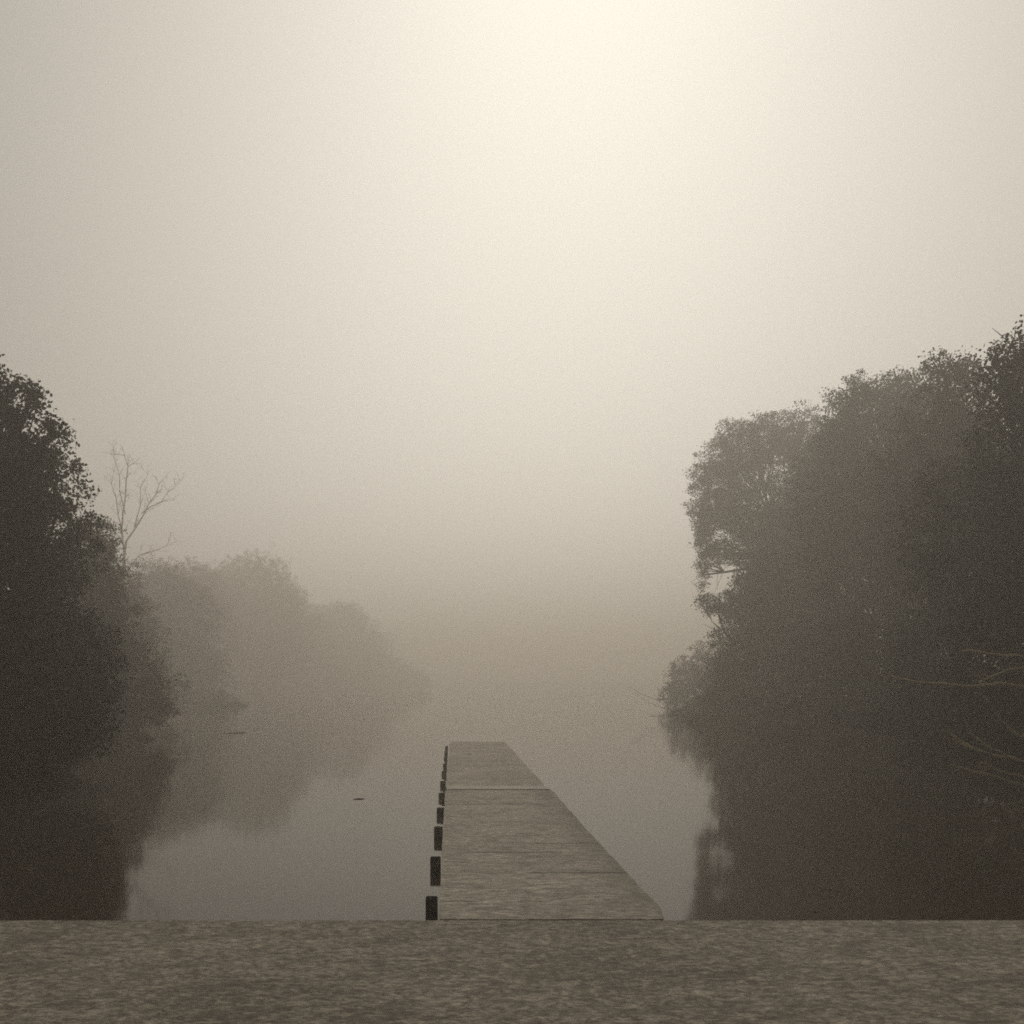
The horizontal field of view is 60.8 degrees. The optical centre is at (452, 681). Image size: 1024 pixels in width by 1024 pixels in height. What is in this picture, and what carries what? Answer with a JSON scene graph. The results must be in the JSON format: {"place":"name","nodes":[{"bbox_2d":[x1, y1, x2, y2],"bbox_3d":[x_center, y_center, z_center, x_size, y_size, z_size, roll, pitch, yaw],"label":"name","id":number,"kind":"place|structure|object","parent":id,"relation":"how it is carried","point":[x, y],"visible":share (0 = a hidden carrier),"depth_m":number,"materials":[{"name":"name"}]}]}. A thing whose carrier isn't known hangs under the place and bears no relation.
{"place":"outdoors","nodes":[
{"label":"outdoors","id":0,"kind":"place"},
{"bbox_2d":[0,687,1023,919],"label":"water","id":1,"kind":"structure","parent":0,"point":[191,813],"depth_m":11.19,"materials":[{"name":"grey liquid"}]},
{"bbox_2d":[426,742,663,919],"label":"jetty","id":2,"kind":"object","parent":1,"relation":"in","point":[520,841],"visible":0.91,"depth_m":7.98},
{"bbox_2d":[870,641,1023,786],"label":"fallen tree","id":3,"kind":"object","parent":1,"relation":"on","point":[1003,755],"visible":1,"depth_m":13.42,"materials":[{"name":"wood"}]},
{"bbox_2d":[0,920,1023,1023],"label":"quay","id":4,"kind":"structure","parent":0,"point":[511,971],"depth_m":4.80,"materials":[{"name":"grey concrete"}]},
{"bbox_2d":[0,681,1023,795],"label":"ground","id":5,"kind":"structure","parent":0,"point":[815,733],"depth_m":22.80,"materials":[{"name":"soil"}]},
{"bbox_2d":[0,593,123,771],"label":"shrub","id":6,"kind":"object","parent":5,"relation":"on","point":[63,747],"visible":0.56,"depth_m":14.14,"materials":[{"name":"green plant"}]},
{"bbox_2d":[0,354,132,773],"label":"broadleaf tree","id":7,"kind":"object","parent":5,"relation":"on","point":[31,505],"visible":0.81,"depth_m":13.12,"materials":[{"name":"green plant"}]},
{"bbox_2d":[26,512,154,726],"bbox_3d":[-11.294,-1.750,27.251,3.680,6.708,6.177,0,0,0],"label":"broadleaf tree","id":8,"kind":"object","parent":5,"relation":"on","point":[104,594],"visible":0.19,"depth_m":25.99,"materials":[{"name":"grey plant"}]},
{"bbox_2d":[84,554,196,707],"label":"broadleaf tree","id":9,"kind":"object","parent":5,"relation":"on","point":[133,592],"visible":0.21,"depth_m":42.98,"materials":[{"name":"grey plant"}]},
{"bbox_2d":[102,628,181,730],"bbox_3d":[-10.047,0.014,27.054,3.058,3.372,2.541,0,0,31],"label":"shrub","id":10,"kind":"object","parent":5,"relation":"on","point":[153,705],"visible":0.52,"depth_m":26.83,"materials":[{"name":"grey plant"}]},
{"bbox_2d":[104,440,185,603],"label":"bare tree","id":11,"kind":"object","parent":5,"relation":"on","point":[124,545],"visible":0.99,"depth_m":65.87,"materials":[{"name":"grey plant"}]},
{"bbox_2d":[108,550,241,699],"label":"broadleaf tree","id":12,"kind":"object","parent":5,"relation":"on","point":[168,597],"visible":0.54,"depth_m":71.16,"materials":[{"name":"grey plant"}]},
{"bbox_2d":[150,556,251,689],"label":"broadleaf tree","id":13,"kind":"object","parent":5,"relation":"on","point":[196,569],"visible":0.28,"depth_m":99.50,"materials":[{"name":"grey plant"}]},
{"bbox_2d":[187,690,248,706],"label":"shrub","id":14,"kind":"object","parent":5,"relation":"on","point":[218,701],"visible":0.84,"depth_m":61.65,"materials":[{"name":"grey plant"}]},
{"bbox_2d":[177,542,329,692],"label":"broadleaf tree","id":15,"kind":"object","parent":5,"relation":"on","point":[267,607],"visible":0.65,"depth_m":125.86,"materials":[{"name":"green plant"}]},
{"bbox_2d":[230,577,315,688],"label":"broadleaf tree","id":16,"kind":"object","parent":5,"relation":"on","point":[279,685],"visible":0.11,"depth_m":144.70,"materials":[{"name":"grey plant"}]},
{"bbox_2d":[252,604,352,691],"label":"broadleaf tree","id":17,"kind":"object","parent":5,"relation":"on","point":[313,677],"visible":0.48,"depth_m":152.79,"materials":[{"name":"grey plant"}]},
{"bbox_2d":[319,600,398,689],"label":"broadleaf tree","id":18,"kind":"object","parent":5,"relation":"on","point":[352,631],"visible":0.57,"depth_m":172.37,"materials":[{"name":"grey plant"}]},
{"bbox_2d":[364,653,433,689],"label":"broadleaf tree","id":19,"kind":"object","parent":5,"relation":"on","point":[406,677],"visible":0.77,"depth_m":197.72,"materials":[{"name":"grey plant"}]},
{"bbox_2d":[654,640,723,707],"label":"shrub","id":20,"kind":"object","parent":5,"relation":"on","point":[679,691],"visible":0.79,"depth_m":57.69,"materials":[{"name":"grey plant"}]},
{"bbox_2d":[629,657,762,713],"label":"shrub","id":21,"kind":"object","parent":5,"relation":"on","point":[695,700],"visible":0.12,"depth_m":43.99,"materials":[{"name":"grey plant"}]},
{"bbox_2d":[681,399,865,605],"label":"broadleaf tree","id":22,"kind":"object","parent":5,"relation":"on","point":[725,499],"visible":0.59,"depth_m":45.46,"materials":[{"name":"grey plant"}]},
{"bbox_2d":[691,528,881,709],"bbox_3d":[15.858,-2.496,39.240,7.418,8.762,9.246,0,0,37],"label":"broadleaf tree","id":23,"kind":"object","parent":5,"relation":"on","point":[764,616],"visible":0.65,"depth_m":37.55,"materials":[{"name":"grey plant"}]},
{"bbox_2d":[765,365,956,677],"bbox_3d":[15.955,-5.044,33.713,7.651,13.141,8.940,0,0,0],"label":"broadleaf tree","id":24,"kind":"object","parent":5,"relation":"on","point":[849,442],"visible":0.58,"depth_m":31.59,"materials":[{"name":"green plant"}]},
{"bbox_2d":[849,590,1004,747],"bbox_3d":[10.447,-0.219,19.011,3.260,3.508,2.740,0,0,23],"label":"shrub","id":25,"kind":"object","parent":5,"relation":"on","point":[896,725],"visible":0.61,"depth_m":18.81,"materials":[{"name":"green plant"}]},
{"bbox_2d":[839,345,1019,708],"bbox_3d":[13.460,-3.717,24.245,5.104,10.364,5.858,0,0,0],"label":"broadleaf tree","id":26,"kind":"object","parent":5,"relation":"on","point":[929,444],"visible":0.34,"depth_m":22.98,"materials":[{"name":"grey plant"}]},
{"bbox_2d":[881,314,1023,662],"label":"broadleaf tree","id":27,"kind":"object","parent":5,"relation":"on","point":[1004,519],"visible":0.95,"depth_m":14.69,"materials":[{"name":"green plant"}]},
{"bbox_2d":[922,555,1023,775],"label":"shrub","id":28,"kind":"object","parent":5,"relation":"on","point":[998,696],"visible":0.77,"depth_m":14.87,"materials":[{"name":"green plant"}]},
{"bbox_2d":[0,0,1023,681],"label":"sky","id":29,"kind":"structure","parent":0,"point":[444,308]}
]}

